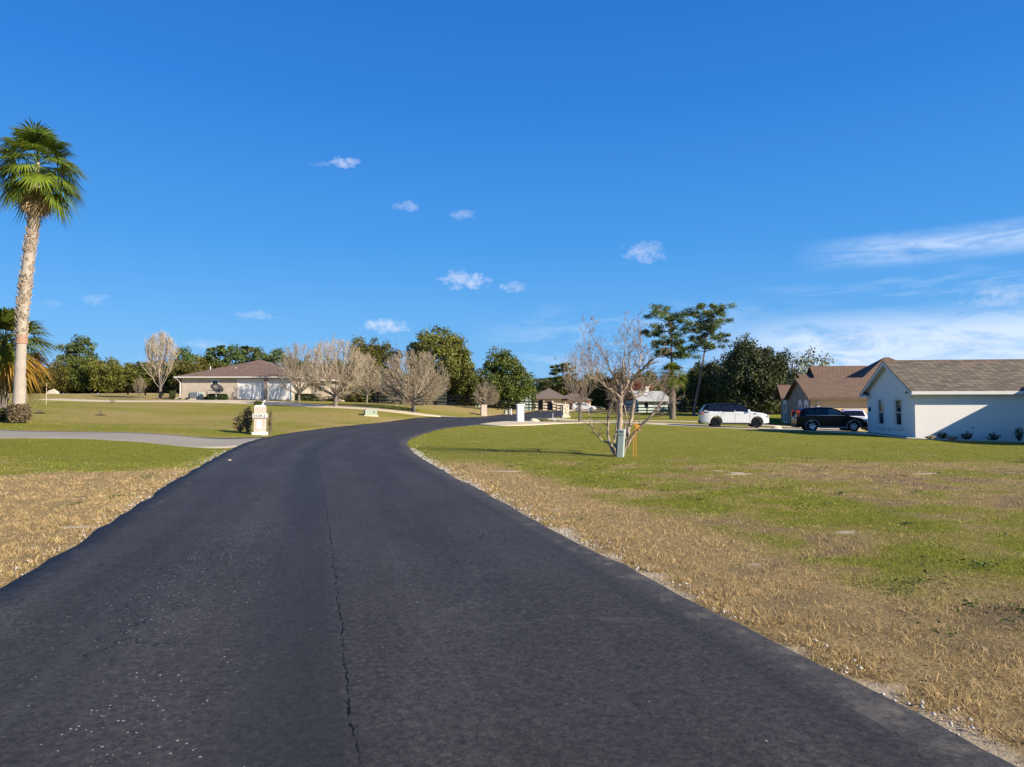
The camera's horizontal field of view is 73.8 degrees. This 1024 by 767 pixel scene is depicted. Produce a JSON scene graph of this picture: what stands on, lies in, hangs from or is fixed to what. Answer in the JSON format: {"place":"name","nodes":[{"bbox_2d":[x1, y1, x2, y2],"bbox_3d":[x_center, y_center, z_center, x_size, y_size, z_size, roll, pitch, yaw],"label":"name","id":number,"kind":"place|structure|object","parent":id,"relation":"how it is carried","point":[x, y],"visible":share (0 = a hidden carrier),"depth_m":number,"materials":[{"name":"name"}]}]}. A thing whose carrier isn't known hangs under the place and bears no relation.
{"place":"outdoors","nodes":[
{"label":"outdoors","id":0,"kind":"place"},
{"bbox_2d":[0,430,263,447],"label":"driveway","id":1,"kind":"structure","parent":0,"point":[184,441],"depth_m":28.81,"materials":[{"name":"grey concrete"}]},
{"bbox_2d":[39,399,452,416],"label":"driveway","id":2,"kind":"structure","parent":0,"point":[286,403],"depth_m":72.14,"materials":[{"name":"concrete"}]},
{"bbox_2d":[0,411,1016,766],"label":"road","id":3,"kind":"structure","parent":0,"point":[370,595],"depth_m":4.47,"materials":[{"name":"black asphalt"}]},
{"bbox_2d":[0,393,1023,766],"bbox_3d":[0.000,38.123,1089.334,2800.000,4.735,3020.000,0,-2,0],"label":"ground","id":4,"kind":"structure","parent":0,"point":[660,453],"depth_m":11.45,"materials":[{"name":"green plant"}]},
{"bbox_2d":[0,407,10,420],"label":"bush","id":5,"kind":"object","parent":4,"relation":"on","point":[2,411],"visible":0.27,"depth_m":35.94,"materials":[{"name":"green plant"}]},
{"bbox_2d":[4,403,32,422],"bbox_3d":[-25.706,1.555,35.566,1.211,1.199,1.211,-2,-3,43],"label":"bush","id":6,"kind":"object","parent":4,"relation":"on","point":[14,413],"visible":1,"depth_m":35.37,"materials":[{"name":"brown plant"}]},
{"bbox_2d":[0,307,62,413],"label":"cabbage palm","id":7,"kind":"object","parent":4,"relation":"on","point":[7,349],"visible":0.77,"depth_m":40.81,"materials":[{"name":"green plant"}]},
{"bbox_2d":[28,369,50,392],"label":"oak tree","id":8,"kind":"object","parent":4,"relation":"on","point":[38,389],"visible":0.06,"depth_m":119.10,"materials":[{"name":"green plant"}]},
{"bbox_2d":[0,117,88,411],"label":"fan palm","id":9,"kind":"object","parent":4,"relation":"on","point":[35,197],"visible":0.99,"depth_m":37.96,"materials":[{"name":"green plant"}]},
{"bbox_2d":[47,389,59,393],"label":"boulder","id":10,"kind":"object","parent":4,"relation":"on","point":[53,391],"visible":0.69,"depth_m":103.70,"materials":[{"name":"beige stone"}]},
{"bbox_2d":[31,358,80,393],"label":"oak tree","id":11,"kind":"object","parent":4,"relation":"on","point":[62,379],"visible":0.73,"depth_m":114.62,"materials":[{"name":"green plant"}]},
{"bbox_2d":[51,334,99,393],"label":"pine tree","id":12,"kind":"object","parent":4,"relation":"on","point":[72,349],"visible":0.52,"depth_m":121.22,"materials":[{"name":"green plant"}]},
{"bbox_2d":[64,356,105,393],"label":"oak tree","id":13,"kind":"object","parent":4,"relation":"on","point":[80,380],"visible":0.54,"depth_m":115.80,"materials":[{"name":"green plant"}]},
{"bbox_2d":[83,356,132,392],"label":"oak tree","id":14,"kind":"object","parent":4,"relation":"on","point":[98,366],"visible":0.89,"depth_m":114.17,"materials":[{"name":"green plant"}]},
{"bbox_2d":[107,361,153,392],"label":"oak tree","id":15,"kind":"object","parent":4,"relation":"on","point":[136,372],"visible":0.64,"depth_m":116.76,"materials":[{"name":"green plant"}]},
{"bbox_2d":[133,377,146,399],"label":"bare tree","id":16,"kind":"object","parent":4,"relation":"on","point":[142,381],"visible":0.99,"depth_m":78.94,"materials":[{"name":"brown plant"}]},
{"bbox_2d":[127,385,179,395],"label":"rail fence","id":17,"kind":"object","parent":4,"relation":"on","point":[145,389],"visible":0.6,"depth_m":93.00,"materials":[{"name":"black paint"}]},
{"bbox_2d":[139,360,170,391],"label":"oak tree","id":18,"kind":"object","parent":4,"relation":"on","point":[155,378],"visible":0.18,"depth_m":120.24,"materials":[{"name":"green plant"}]},
{"bbox_2d":[139,330,180,398],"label":"bare tree","id":19,"kind":"object","parent":4,"relation":"on","point":[159,349],"visible":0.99,"depth_m":81.82,"materials":[{"name":"grey plant"}]},
{"bbox_2d":[169,390,175,398],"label":"bush","id":20,"kind":"object","parent":4,"relation":"on","point":[172,394],"visible":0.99,"depth_m":78.87,"materials":[{"name":"green plant"}]},
{"bbox_2d":[171,346,200,369],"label":"pine tree","id":21,"kind":"object","parent":4,"relation":"on","point":[187,357],"visible":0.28,"depth_m":127.28,"materials":[{"name":"green plant"}]},
{"bbox_2d":[166,356,216,390],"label":"oak tree","id":22,"kind":"object","parent":4,"relation":"on","point":[188,367],"visible":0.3,"depth_m":116.01,"materials":[{"name":"green plant"}]},
{"bbox_2d":[9,371,374,402],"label":"undergrowth","id":23,"kind":"object","parent":4,"relation":"on","point":[123,391],"visible":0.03,"depth_m":120.12,"materials":[{"name":"green plant"}]},
{"bbox_2d":[188,392,203,399],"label":"air conditioner","id":24,"kind":"object","parent":4,"relation":"on","point":[195,395],"visible":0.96,"depth_m":78.59,"materials":[{"name":"grey metal"}]},
{"bbox_2d":[196,350,220,366],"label":"pine tree","id":25,"kind":"object","parent":4,"relation":"on","point":[215,357],"visible":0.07,"depth_m":132.05,"materials":[{"name":"green plant"}]},
{"bbox_2d":[206,393,227,399],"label":"hedge","id":26,"kind":"object","parent":4,"relation":"on","point":[222,396],"visible":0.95,"depth_m":77.59,"materials":[{"name":"green plant"}]},
{"bbox_2d":[211,383,223,399],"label":"satellite dish","id":27,"kind":"object","parent":4,"relation":"on","point":[216,388],"visible":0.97,"depth_m":77.57,"materials":[{"name":"black paint"}]},
{"bbox_2d":[205,345,233,365],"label":"pine tree","id":28,"kind":"object","parent":4,"relation":"on","point":[218,349],"visible":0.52,"depth_m":129.35,"materials":[{"name":"green plant"}]},
{"bbox_2d":[208,360,234,368],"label":"oak tree","id":29,"kind":"object","parent":4,"relation":"on","point":[218,364],"visible":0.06,"depth_m":117.93,"materials":[{"name":"green plant"}]},
{"bbox_2d":[220,344,252,364],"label":"pine tree","id":30,"kind":"object","parent":4,"relation":"on","point":[237,355],"visible":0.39,"depth_m":129.41,"materials":[{"name":"green plant"}]},
{"bbox_2d":[233,412,245,432],"bbox_3d":[-13.727,1.980,34.351,0.746,1.173,0.632,0,-2,0],"label":"bush","id":31,"kind":"object","parent":4,"relation":"on","point":[239,429],"visible":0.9,"depth_m":34.28,"materials":[{"name":"brown plant"}]},
{"bbox_2d":[241,406,252,433],"bbox_3d":[-13.316,1.848,34.262,0.630,1.473,0.563,0,-2,0],"label":"bush","id":32,"kind":"object","parent":4,"relation":"on","point":[247,424],"visible":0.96,"depth_m":34.20,"materials":[{"name":"green plant"}]},
{"bbox_2d":[236,345,264,362],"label":"pine tree","id":33,"kind":"object","parent":4,"relation":"on","point":[246,349],"visible":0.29,"depth_m":131.53,"materials":[{"name":"green plant"}]},
{"bbox_2d":[251,405,267,434],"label":"mailbox pillar","id":34,"kind":"structure","parent":4,"relation":"on","point":[259,415],"depth_m":33.69,"materials":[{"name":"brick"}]},
{"bbox_2d":[173,360,346,400],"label":"ranch house","id":35,"kind":"structure","parent":4,"relation":"on","point":[255,380],"depth_m":80.08,"materials":[{"name":"beige paint"}]},
{"bbox_2d":[239,380,262,398],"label":"garage door","id":36,"kind":"structure","parent":35,"relation":"in","point":[248,389],"depth_m":80.10,"materials":[{"name":"white metal"}]},
{"bbox_2d":[269,380,290,398],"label":"garage door","id":37,"kind":"structure","parent":35,"relation":"in","point":[275,390],"depth_m":80.10,"materials":[{"name":"white metal"}]},
{"bbox_2d":[249,346,273,361],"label":"pine tree","id":38,"kind":"object","parent":4,"relation":"on","point":[256,354],"visible":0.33,"depth_m":129.60,"materials":[{"name":"green plant"}]},
{"bbox_2d":[268,406,272,433],"bbox_3d":[-12.232,1.884,34.571,0.240,1.528,0.294,0,-2,0],"label":"bush","id":39,"kind":"object","parent":4,"relation":"on","point":[270,420],"visible":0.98,"depth_m":34.52,"materials":[{"name":"brown plant"}]},
{"bbox_2d":[266,348,296,364],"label":"pine tree","id":40,"kind":"object","parent":4,"relation":"on","point":[276,352],"visible":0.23,"depth_m":131.11,"materials":[{"name":"green plant"}]},
{"bbox_2d":[279,358,303,370],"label":"oak tree","id":41,"kind":"object","parent":4,"relation":"on","point":[299,364],"visible":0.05,"depth_m":122.42,"materials":[{"name":"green plant"}]},
{"bbox_2d":[275,343,318,401],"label":"bare tree","id":42,"kind":"object","parent":4,"relation":"on","point":[300,389],"visible":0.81,"depth_m":75.52,"materials":[{"name":"grey plant"}]},
{"bbox_2d":[295,393,321,400],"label":"hedge","id":43,"kind":"object","parent":4,"relation":"on","point":[306,397],"visible":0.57,"depth_m":80.53,"materials":[{"name":"green plant"}]},
{"bbox_2d":[301,333,368,406],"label":"bare tree","id":44,"kind":"object","parent":4,"relation":"on","point":[350,380],"visible":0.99,"depth_m":67.44,"materials":[{"name":"grey plant"}]},
{"bbox_2d":[339,386,362,401],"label":"bush","id":45,"kind":"object","parent":4,"relation":"on","point":[351,398],"visible":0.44,"depth_m":87.35,"materials":[{"name":"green plant"}]},
{"bbox_2d":[351,353,382,402],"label":"bare tree","id":46,"kind":"object","parent":4,"relation":"on","point":[375,372],"visible":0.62,"depth_m":81.78,"materials":[{"name":"grey plant"}]},
{"bbox_2d":[363,409,377,416],"bbox_3d":[-11.824,2.493,56.948,1.160,0.700,0.960,1,-2,-20],"label":"utility box","id":47,"kind":"object","parent":4,"relation":"on","point":[370,412],"visible":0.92,"depth_m":56.58,"materials":[{"name":"green metal"}]},
{"bbox_2d":[344,335,402,402],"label":"oak tree","id":48,"kind":"object","parent":4,"relation":"on","point":[379,353],"visible":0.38,"depth_m":102.85,"materials":[{"name":"green plant"}]},
{"bbox_2d":[373,380,449,404],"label":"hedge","id":49,"kind":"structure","parent":4,"relation":"on","point":[438,400],"depth_m":93.92,"materials":[{"name":"green plant"}]},
{"bbox_2d":[374,349,451,411],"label":"bare tree","id":50,"kind":"object","parent":4,"relation":"on","point":[412,398],"visible":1,"depth_m":67.28,"materials":[{"name":"grey plant"}]},
{"bbox_2d":[405,365,447,405],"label":"bare tree","id":51,"kind":"object","parent":4,"relation":"on","point":[420,395],"visible":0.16,"depth_m":83.65,"materials":[{"name":"brown plant"}]},
{"bbox_2d":[404,324,475,397],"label":"oak tree","id":52,"kind":"object","parent":4,"relation":"on","point":[450,347],"visible":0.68,"depth_m":102.09,"materials":[{"name":"green plant"}]},
{"bbox_2d":[357,392,560,410],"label":"rail fence","id":53,"kind":"object","parent":4,"relation":"on","point":[456,402],"visible":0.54,"depth_m":87.49,"materials":[{"name":"black paint"}]},
{"bbox_2d":[450,366,487,406],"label":"oak tree","id":54,"kind":"object","parent":4,"relation":"on","point":[472,386],"visible":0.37,"depth_m":110.51,"materials":[{"name":"green plant"}]},
{"bbox_2d":[480,405,486,415],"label":"mailbox pillar","id":55,"kind":"structure","parent":4,"relation":"on","point":[483,410],"depth_m":77.64,"materials":[{"name":"brick"}]},
{"bbox_2d":[473,380,499,405],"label":"bare tree","id":56,"kind":"object","parent":4,"relation":"on","point":[487,395],"visible":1,"depth_m":83.77,"materials":[{"name":"brown plant"}]},
{"bbox_2d":[447,384,532,409],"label":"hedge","id":57,"kind":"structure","parent":4,"relation":"on","point":[509,406],"depth_m":115.65,"materials":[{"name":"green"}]},
{"bbox_2d":[0,448,1013,738],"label":"gravel","id":58,"kind":"structure","parent":4,"relation":"on","point":[562,534],"depth_m":8.45,"materials":[{"name":"beige gravel"}]},
{"bbox_2d":[476,345,541,408],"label":"oak tree","id":59,"kind":"object","parent":4,"relation":"on","point":[520,390],"visible":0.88,"depth_m":98.56,"materials":[{"name":"green plant"}]},
{"bbox_2d":[515,404,524,420],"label":"mailbox pillar","id":60,"kind":"structure","parent":4,"relation":"on","point":[519,412],"depth_m":61.65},
{"bbox_2d":[41,456,1023,644],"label":"weeds","id":61,"kind":"object","parent":4,"relation":"on","point":[919,579],"visible":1,"depth_m":9.06,"materials":[{"name":"green plant"}]},
{"bbox_2d":[530,378,552,393],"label":"oak tree","id":62,"kind":"object","parent":4,"relation":"on","point":[543,384],"visible":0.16,"depth_m":182.81,"materials":[{"name":"green plant"}]},
{"bbox_2d":[533,388,592,410],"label":"brick house","id":63,"kind":"structure","parent":4,"relation":"on","point":[551,396],"depth_m":150.52,"materials":[{"name":"beige paint"}]},
{"bbox_2d":[548,363,578,393],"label":"pine tree","id":64,"kind":"object","parent":4,"relation":"on","point":[558,369],"visible":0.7,"depth_m":173.94,"materials":[{"name":"green plant"}]},
{"bbox_2d":[560,402,569,417],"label":"mailbox pillar","id":65,"kind":"structure","parent":4,"relation":"on","point":[564,411],"depth_m":79.58,"materials":[{"name":"beige paint"}]},
{"bbox_2d":[550,372,587,395],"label":"oak tree","id":66,"kind":"object","parent":4,"relation":"on","point":[560,391],"visible":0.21,"depth_m":174.56,"materials":[{"name":"green plant"}]},
{"bbox_2d":[373,386,780,412],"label":"undergrowth","id":67,"kind":"object","parent":4,"relation":"on","point":[686,402],"visible":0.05,"depth_m":107.99,"materials":[{"name":"green plant"}]},
{"bbox_2d":[562,347,598,421],"bbox_3d":[6.365,0.105,63.913,3.630,7.429,3.838,0,-2,14],"label":"bare tree","id":68,"kind":"object","parent":4,"relation":"on","point":[582,383],"visible":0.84,"depth_m":63.84,"materials":[{"name":"grey plant"}]},
{"bbox_2d":[571,402,595,410],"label":"parked car","id":69,"kind":"object","parent":4,"relation":"on","point":[574,406],"visible":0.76,"depth_m":127.07,"materials":[{"name":"white paint"}]},
{"bbox_2d":[567,372,608,408],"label":"oak tree","id":70,"kind":"object","parent":4,"relation":"on","point":[588,387],"visible":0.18,"depth_m":173.02,"materials":[{"name":"green plant"}]},
{"bbox_2d":[588,375,613,409],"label":"oak tree","id":71,"kind":"object","parent":4,"relation":"on","point":[596,398],"visible":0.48,"depth_m":167.82,"materials":[{"name":"green plant"}]},
{"bbox_2d":[606,394,623,410],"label":"red tree","id":72,"kind":"object","parent":4,"relation":"on","point":[607,400],"visible":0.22,"depth_m":121.36,"materials":[{"name":"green plant"}]},
{"bbox_2d":[601,368,630,404],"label":"oak tree","id":73,"kind":"object","parent":4,"relation":"on","point":[604,392],"visible":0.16,"depth_m":164.16,"materials":[{"name":"green plant"}]},
{"bbox_2d":[554,309,686,455],"bbox_3d":[3.655,-0.073,22.471,4.786,5.031,2.734,0,-2,-8],"label":"crape myrtle","id":74,"kind":"object","parent":4,"relation":"on","point":[620,386],"visible":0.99,"depth_m":22.61,"materials":[{"name":"brown bare twig"},{"name":"pale smooth bark"}]},
{"bbox_2d":[616,429,625,456],"bbox_3d":[3.500,1.988,21.934,0.252,1.050,0.257,3,-1,18],"label":"utility post","id":75,"kind":"object","parent":4,"relation":"on","point":[620,445],"visible":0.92,"depth_m":21.84,"materials":[{"name":"grey plastic"}]},
{"bbox_2d":[613,378,652,405],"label":"red tree","id":76,"kind":"object","parent":4,"relation":"on","point":[638,385],"visible":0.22,"depth_m":116.94,"materials":[{"name":"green plant"}]},
{"bbox_2d":[625,371,657,383],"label":"oak tree","id":77,"kind":"object","parent":4,"relation":"on","point":[641,374],"visible":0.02,"depth_m":160.61,"materials":[{"name":"green plant"}]},
{"bbox_2d":[624,387,668,411],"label":"shed","id":78,"kind":"structure","parent":4,"relation":"on","point":[642,399],"depth_m":113.19,"materials":[{"name":"white"}]},
{"bbox_2d":[644,378,664,390],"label":"oak tree","id":79,"kind":"object","parent":4,"relation":"on","point":[657,388],"visible":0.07,"depth_m":126.57,"materials":[{"name":"green plant"}]},
{"bbox_2d":[640,303,702,412],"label":"pine tree","id":80,"kind":"object","parent":4,"relation":"on","point":[669,317],"visible":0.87,"depth_m":96.15,"materials":[{"name":"green plant"}]},
{"bbox_2d":[657,362,688,418],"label":"cabbage palm","id":81,"kind":"object","parent":4,"relation":"on","point":[672,366],"visible":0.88,"depth_m":73.64,"materials":[{"name":"green plant"}]},
{"bbox_2d":[664,372,695,401],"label":"oak tree","id":82,"kind":"object","parent":4,"relation":"on","point":[677,396],"visible":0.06,"depth_m":118.34,"materials":[{"name":"green plant"}]},
{"bbox_2d":[622,403,780,414],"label":"rail fence","id":83,"kind":"object","parent":4,"relation":"on","point":[679,408],"visible":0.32,"depth_m":91.19,"materials":[{"name":"brown wood"}]},
{"bbox_2d":[678,302,737,415],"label":"pine tree","id":84,"kind":"object","parent":4,"relation":"on","point":[709,326],"visible":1,"depth_m":85.94,"materials":[{"name":"green plant"}]},
{"bbox_2d":[678,354,739,407],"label":"oak tree","id":85,"kind":"object","parent":4,"relation":"on","point":[707,381],"visible":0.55,"depth_m":90.62,"materials":[{"name":"green plant"}]},
{"bbox_2d":[704,332,803,413],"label":"oak tree","id":86,"kind":"object","parent":4,"relation":"on","point":[760,381],"visible":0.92,"depth_m":81.98,"materials":[{"name":"green plant"}]},
{"bbox_2d":[762,396,780,414],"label":"oak tree","id":87,"kind":"object","parent":4,"relation":"on","point":[773,408],"visible":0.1,"depth_m":98.70,"materials":[{"name":"green plant"}]},
{"bbox_2d":[541,459,1023,678],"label":"fallen leaves","id":88,"kind":"object","parent":4,"relation":"on","point":[984,648],"visible":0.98,"depth_m":8.72,"materials":[{"name":"brown plant"}]},
{"bbox_2d":[782,346,837,383],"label":"sparse tree","id":89,"kind":"object","parent":4,"relation":"on","point":[798,362],"visible":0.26,"depth_m":107.64,"materials":[{"name":"green plant"}]},
{"bbox_2d":[774,357,894,428],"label":"tan house","id":90,"kind":"structure","parent":4,"relation":"on","point":[840,388],"depth_m":62.72,"materials":[{"name":"paint"}]},
{"bbox_2d":[783,400,786,422],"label":"window","id":91,"kind":"structure","parent":90,"relation":"in","point":[784,402],"depth_m":68.75,"materials":[{"name":"glass"}]},
{"bbox_2d":[820,401,866,413],"bbox_3d":[29.671,2.724,59.606,5.350,2.400,0.065,0,-2,8],"label":"garage door","id":92,"kind":"structure","parent":90,"relation":"in","point":[839,405],"depth_m":59.68,"materials":[{"name":"beige metal"}]},
{"bbox_2d":[866,432,1002,441],"bbox_3d":[25.860,3.267,41.425,6.854,0.363,8.244,0,-2,8],"label":"flower bed","id":93,"kind":"object","parent":4,"relation":"on","point":[894,435],"visible":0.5,"depth_m":41.11,"materials":[{"name":"brown soil"}]},
{"bbox_2d":[961,431,973,439],"bbox_3d":[25.259,2.926,37.854,0.573,0.651,0.738,-1,-2,28],"label":"shrub","id":94,"kind":"object","parent":93,"relation":"on","point":[966,436],"visible":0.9,"depth_m":37.75,"materials":[{"name":"green plant"}]},
{"bbox_2d":[988,432,1000,439],"bbox_3d":[26.513,2.967,37.499,0.796,0.618,0.721,2,-3,-40],"label":"shrub","id":95,"kind":"object","parent":93,"relation":"on","point":[993,436],"visible":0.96,"depth_m":37.53,"materials":[{"name":"green plant"}]},
{"bbox_2d":[1013,426,1023,440],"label":"shrub","id":96,"kind":"object","parent":93,"relation":"on","point":[1019,432],"visible":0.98,"depth_m":37.08,"materials":[{"name":"green plant"}]},
{"bbox_2d":[852,431,1023,442],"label":"border","id":97,"kind":"object","parent":4,"relation":"on","point":[942,439],"visible":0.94,"depth_m":37.55,"materials":[{"name":"white concrete"}]},
{"bbox_2d":[859,359,1023,440],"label":"stucco house","id":98,"kind":"structure","parent":4,"relation":"on","point":[980,399],"depth_m":38.95,"materials":[{"name":"white paint"}]},
{"bbox_2d":[876,398,884,428],"bbox_3d":[23.567,1.892,43.600,0.170,1.940,1.330,0,-2,8],"label":"window","id":99,"kind":"structure","parent":98,"relation":"in","point":[880,401],"depth_m":43.67,"materials":[{"name":"white glass"}]},
{"bbox_2d":[892,397,902,429],"bbox_3d":[23.199,1.800,40.992,0.170,1.940,1.340,0,-2,8],"label":"window","id":100,"kind":"structure","parent":98,"relation":"in","point":[897,404],"depth_m":41.11,"materials":[{"name":"white glass"}]},
{"bbox_2d":[0,0,1023,393],"label":"sky","id":101,"kind":"structure","parent":0,"point":[847,175],"materials":[{"name":"blue"}]},
{"bbox_2d":[478,421,869,434],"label":"driveway","id":102,"kind":"structure","parent":0,"point":[513,423],"depth_m":53.44,"materials":[{"name":"concrete"}]},
{"bbox_2d":[698,403,768,427],"bbox_3d":[16.667,2.409,51.549,4.945,1.800,2.220,0,-2,9],"label":"parked car","id":103,"kind":"object","parent":102,"relation":"on","point":[717,415],"visible":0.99,"depth_m":50.69,"materials":[{"name":"white paint"}]},
{"bbox_2d":[791,407,867,430],"bbox_3d":[21.873,2.446,47.145,4.615,1.670,2.060,0,-2,10],"label":"parked car","id":104,"kind":"object","parent":102,"relation":"on","point":[822,417],"visible":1,"depth_m":46.39,"materials":[{"name":"black paint"}]},
{"bbox_2d":[548,418,864,430],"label":"driveway","id":105,"kind":"structure","parent":0,"point":[558,419],"depth_m":63.62,"materials":[{"name":"concrete"}]},
{"bbox_2d":[839,409,867,430],"bbox_3d":[26.724,2.818,53.446,2.060,1.670,4.615,-1,-2,22],"label":"parked car","id":106,"kind":"object","parent":105,"relation":"on","point":[860,413],"visible":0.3,"depth_m":52.78,"materials":[{"name":"white paint"}]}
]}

